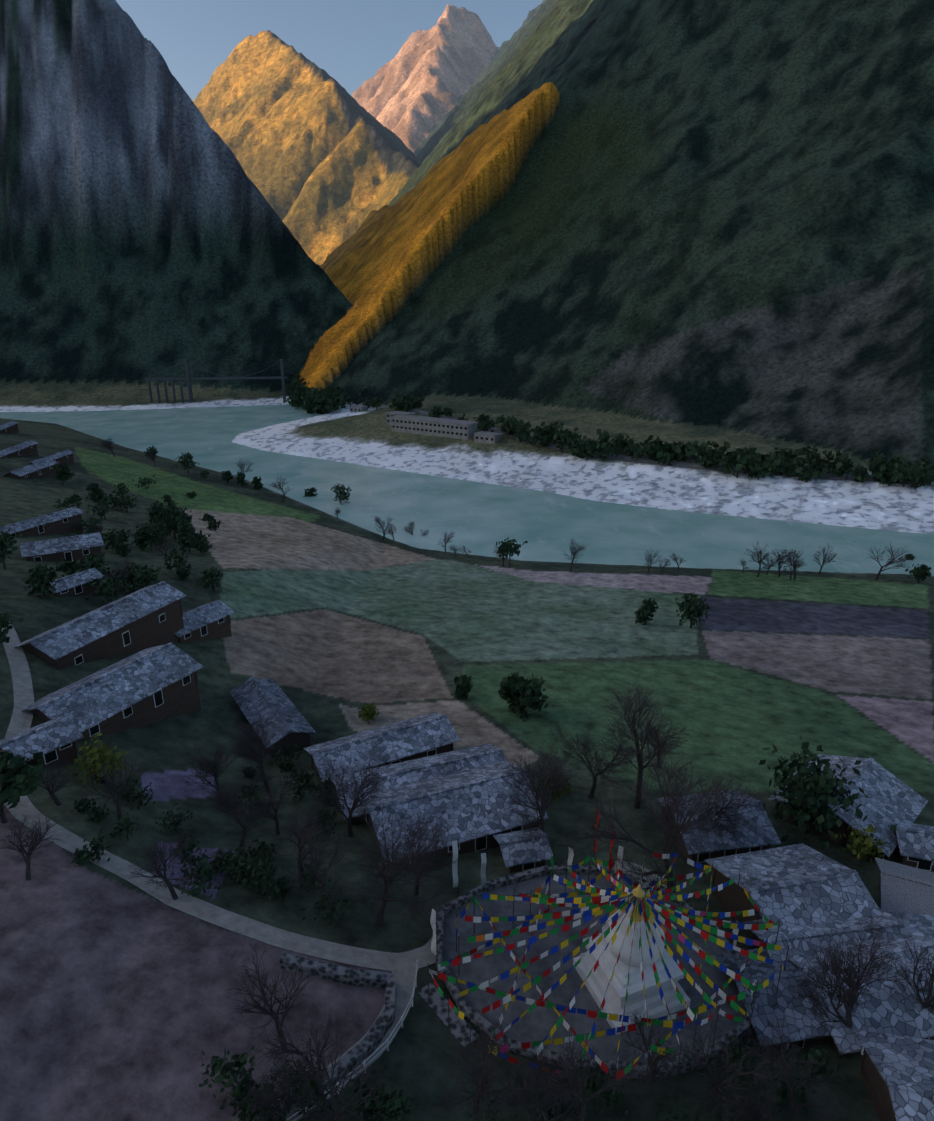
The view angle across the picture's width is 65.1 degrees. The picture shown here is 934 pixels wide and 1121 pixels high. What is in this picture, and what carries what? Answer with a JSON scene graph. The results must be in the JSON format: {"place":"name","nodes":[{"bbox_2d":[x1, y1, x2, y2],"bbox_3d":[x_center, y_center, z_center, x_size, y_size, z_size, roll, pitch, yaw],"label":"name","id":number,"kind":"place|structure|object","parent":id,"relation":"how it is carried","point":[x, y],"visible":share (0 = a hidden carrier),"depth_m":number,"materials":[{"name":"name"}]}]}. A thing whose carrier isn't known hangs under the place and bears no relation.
{"place":"outdoors","nodes":[
{"label":"outdoors","id":0,"kind":"place"},
{"bbox_2d":[0,621,435,970],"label":"path","id":1,"kind":"structure","parent":0,"point":[21,721],"depth_m":59.55,"materials":[{"name":"concrete"}]},
{"bbox_2d":[116,0,542,100],"label":"sky","id":2,"kind":"structure","parent":0,"point":[350,40],"materials":[{"name":"blue"}]},
{"bbox_2d":[257,967,415,1120],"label":"path","id":3,"kind":"structure","parent":0,"point":[404,980],"depth_m":52.58,"materials":[{"name":"grey stone"}]},
{"bbox_2d":[286,960,417,1120],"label":"stone wall","id":4,"kind":"structure","parent":3,"relation":"on","point":[401,1020],"depth_m":48.81,"materials":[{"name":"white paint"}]},
{"bbox_2d":[0,0,933,1120],"bbox_3d":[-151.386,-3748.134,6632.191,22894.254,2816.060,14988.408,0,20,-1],"label":"terrain","id":5,"kind":"structure","parent":0,"point":[681,219],"depth_m":447.14,"materials":[{"name":"green plant"}]},
{"bbox_2d":[0,421,18,433],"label":"house","id":6,"kind":"structure","parent":5,"relation":"on","point":[10,427],"depth_m":379.80,"materials":[{"name":"stone"}]},
{"bbox_2d":[0,440,37,457],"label":"house","id":7,"kind":"structure","parent":5,"relation":"on","point":[28,448],"depth_m":282.07,"materials":[{"name":"stone"}]},
{"bbox_2d":[1,458,58,479],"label":"house","id":8,"kind":"structure","parent":5,"relation":"on","point":[43,468],"depth_m":241.44,"materials":[{"name":"stone"}]},
{"bbox_2d":[0,716,83,767],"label":"house","id":9,"kind":"structure","parent":5,"relation":"on","point":[53,740],"depth_m":76.75,"materials":[{"name":"stone"}]},
{"bbox_2d":[0,506,84,536],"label":"house","id":10,"kind":"structure","parent":5,"relation":"on","point":[59,522],"depth_m":170.78,"materials":[{"name":"stone"}]},
{"bbox_2d":[27,450,74,464],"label":"house","id":11,"kind":"structure","parent":5,"relation":"on","point":[65,456],"depth_m":278.93,"materials":[{"name":"stone"}]},
{"bbox_2d":[19,532,103,561],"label":"house","id":12,"kind":"structure","parent":5,"relation":"on","point":[70,548],"depth_m":146.70,"materials":[{"name":"stone"}]},
{"bbox_2d":[48,568,103,595],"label":"house","id":13,"kind":"structure","parent":5,"relation":"on","point":[75,584],"depth_m":121.24,"materials":[{"name":"stone"}]},
{"bbox_2d":[14,581,185,669],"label":"house","id":14,"kind":"structure","parent":5,"relation":"on","point":[145,618],"depth_m":106.10,"materials":[{"name":"stone"}]},
{"bbox_2d":[21,642,202,741],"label":"house","id":15,"kind":"structure","parent":5,"relation":"on","point":[146,686],"depth_m":90.53,"materials":[{"name":"stone"}]},
{"bbox_2d":[175,600,234,642],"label":"house","id":16,"kind":"structure","parent":5,"relation":"on","point":[210,620],"depth_m":121.70,"materials":[{"name":"stone"}]},
{"bbox_2d":[145,359,286,402],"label":"suspension bridge","id":17,"kind":"structure","parent":5,"relation":"on","point":[282,377],"depth_m":639.05,"materials":[{"name":"grey metal"}]},
{"bbox_2d":[229,677,315,757],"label":"house","id":18,"kind":"structure","parent":5,"relation":"on","point":[271,704],"depth_m":97.73,"materials":[{"name":"stone"}]},
{"bbox_2d":[256,953,395,1120],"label":"stone wall","id":19,"kind":"structure","parent":5,"relation":"on","point":[375,1035],"depth_m":53.25,"materials":[{"name":"stone"}]},
{"bbox_2d":[349,405,367,411],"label":"house","id":20,"kind":"structure","parent":5,"relation":"on","point":[357,408],"depth_m":583.60,"materials":[{"name":"concrete"}]},
{"bbox_2d":[303,712,459,788],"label":"house","id":21,"kind":"structure","parent":5,"relation":"on","point":[429,734],"depth_m":89.63,"materials":[{"name":"stone"}]},
{"bbox_2d":[386,411,414,425],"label":"building","id":22,"kind":"structure","parent":5,"relation":"on","point":[389,415],"depth_m":475.25,"materials":[{"name":"concrete"}]},
{"bbox_2d":[332,743,506,823],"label":"house","id":23,"kind":"structure","parent":5,"relation":"on","point":[418,769],"depth_m":82.64,"materials":[{"name":"stone"}]},
{"bbox_2d":[391,415,478,439],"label":"building","id":24,"kind":"structure","parent":5,"relation":"on","point":[444,427],"depth_m":448.32,"materials":[{"name":"concrete"}]},
{"bbox_2d":[417,982,478,1046],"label":"stone wall","id":25,"kind":"structure","parent":5,"relation":"on","point":[459,1028],"depth_m":52.76,"materials":[{"name":"stone"}]},
{"bbox_2d":[358,760,547,864],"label":"house","id":26,"kind":"structure","parent":5,"relation":"on","point":[473,806],"depth_m":74.99,"materials":[{"name":"stone"}]},
{"bbox_2d":[0,446,931,1120],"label":"evergreen trees","id":27,"kind":"object","parent":5,"relation":"on","point":[812,784],"visible":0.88,"depth_m":76.07,"materials":[{"name":"green plant"}]},
{"bbox_2d":[0,438,933,1120],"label":"bare trees","id":28,"kind":"object","parent":5,"relation":"on","point":[670,812],"visible":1,"depth_m":60.05,"materials":[{"name":"brown plant"}]},
{"bbox_2d":[62,701,891,862],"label":"yellow shrubs","id":29,"kind":"object","parent":5,"relation":"on","point":[862,843],"visible":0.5,"depth_m":75.14,"materials":[{"name":"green plant"}]},
{"bbox_2d":[473,431,502,443],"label":"building","id":30,"kind":"structure","parent":5,"relation":"on","point":[488,437],"depth_m":428.88,"materials":[{"name":"concrete"}]},
{"bbox_2d":[493,827,552,872],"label":"shed","id":31,"kind":"structure","parent":5,"relation":"on","point":[519,853],"depth_m":71.10,"materials":[{"name":"stone"}]},
{"bbox_2d":[146,453,911,1120],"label":"bare shrubs","id":32,"kind":"object","parent":5,"relation":"on","point":[654,1055],"visible":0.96,"depth_m":44.52,"materials":[{"name":"brown plant"}]},
{"bbox_2d":[436,865,753,1079],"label":"stupa terrace","id":33,"kind":"structure","parent":5,"relation":"on","point":[537,1023],"depth_m":55.75,"materials":[{"name":"grey stone"}]},
{"bbox_2d":[573,884,690,1034],"bbox_3d":[12.287,27.563,53.717,6.251,9.581,6.251,-7,21,-20],"label":"stupa","id":34,"kind":"object","parent":33,"relation":"on","point":[597,981],"visible":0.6,"depth_m":52.64,"materials":[{"name":"paint"}]},
{"bbox_2d":[281,372,933,489],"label":"bank trees","id":35,"kind":"object","parent":5,"relation":"on","point":[810,466],"visible":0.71,"depth_m":372.12,"materials":[{"name":"green plant"}]},
{"bbox_2d":[428,799,788,1110],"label":"prayer flags","id":36,"kind":"object","parent":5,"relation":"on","point":[608,899],"visible":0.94,"depth_m":52.63,"materials":[{"name":"multicoloured fabric"}]},
{"bbox_2d":[655,790,780,866],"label":"house","id":37,"kind":"structure","parent":5,"relation":"on","point":[762,834],"depth_m":73.28,"materials":[{"name":"stone"}]},
{"bbox_2d":[711,947,830,1051],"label":"house","id":38,"kind":"structure","parent":5,"relation":"on","point":[786,1002],"depth_m":52.66,"materials":[{"name":"stone"}]},
{"bbox_2d":[705,843,881,938],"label":"house","id":39,"kind":"structure","parent":5,"relation":"on","point":[795,885],"depth_m":62.61,"materials":[{"name":"stone"}]},
{"bbox_2d":[744,908,907,961],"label":"roof","id":40,"kind":"structure","parent":5,"relation":"on","point":[798,938],"depth_m":58.16,"materials":[{"name":"stone"}]},
{"bbox_2d":[768,754,927,860],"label":"house","id":41,"kind":"structure","parent":5,"relation":"on","point":[892,797],"depth_m":79.92,"materials":[{"name":"stone"}]},
{"bbox_2d":[784,911,933,1058],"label":"house","id":42,"kind":"structure","parent":5,"relation":"on","point":[891,1011],"depth_m":53.37,"materials":[{"name":"stone"}]},
{"bbox_2d":[853,1029,933,1120],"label":"house","id":43,"kind":"structure","parent":5,"relation":"on","point":[897,1073],"depth_m":46.93,"materials":[{"name":"stone"}]},
{"bbox_2d":[875,857,933,916],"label":"house","id":44,"kind":"structure","parent":5,"relation":"on","point":[905,889],"depth_m":65.83,"materials":[{"name":"stone"}]},
{"bbox_2d":[888,912,933,939],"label":"roof","id":45,"kind":"structure","parent":5,"relation":"on","point":[923,924],"depth_m":61.14,"materials":[{"name":"stone"}]},
{"bbox_2d":[890,822,933,871],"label":"house","id":46,"kind":"structure","parent":5,"relation":"on","point":[914,847],"depth_m":74.33,"materials":[{"name":"stone"}]},
{"bbox_2d":[0,405,933,575],"bbox_3d":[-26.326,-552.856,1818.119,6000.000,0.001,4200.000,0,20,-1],"label":"river water","id":47,"kind":"structure","parent":0,"point":[480,518],"depth_m":310.89,"materials":[{"name":"teal liquid"}]},
{"bbox_2d":[600,861,666,887],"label":"stone wall","id":48,"kind":"structure","parent":0,"point":[636,875],"depth_m":71.76,"materials":[{"name":"stone"}]},
{"bbox_2d":[378,405,933,485],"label":"bushes","id":49,"kind":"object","parent":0,"point":[688,465],"depth_m":374.39,"materials":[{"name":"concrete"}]}
]}

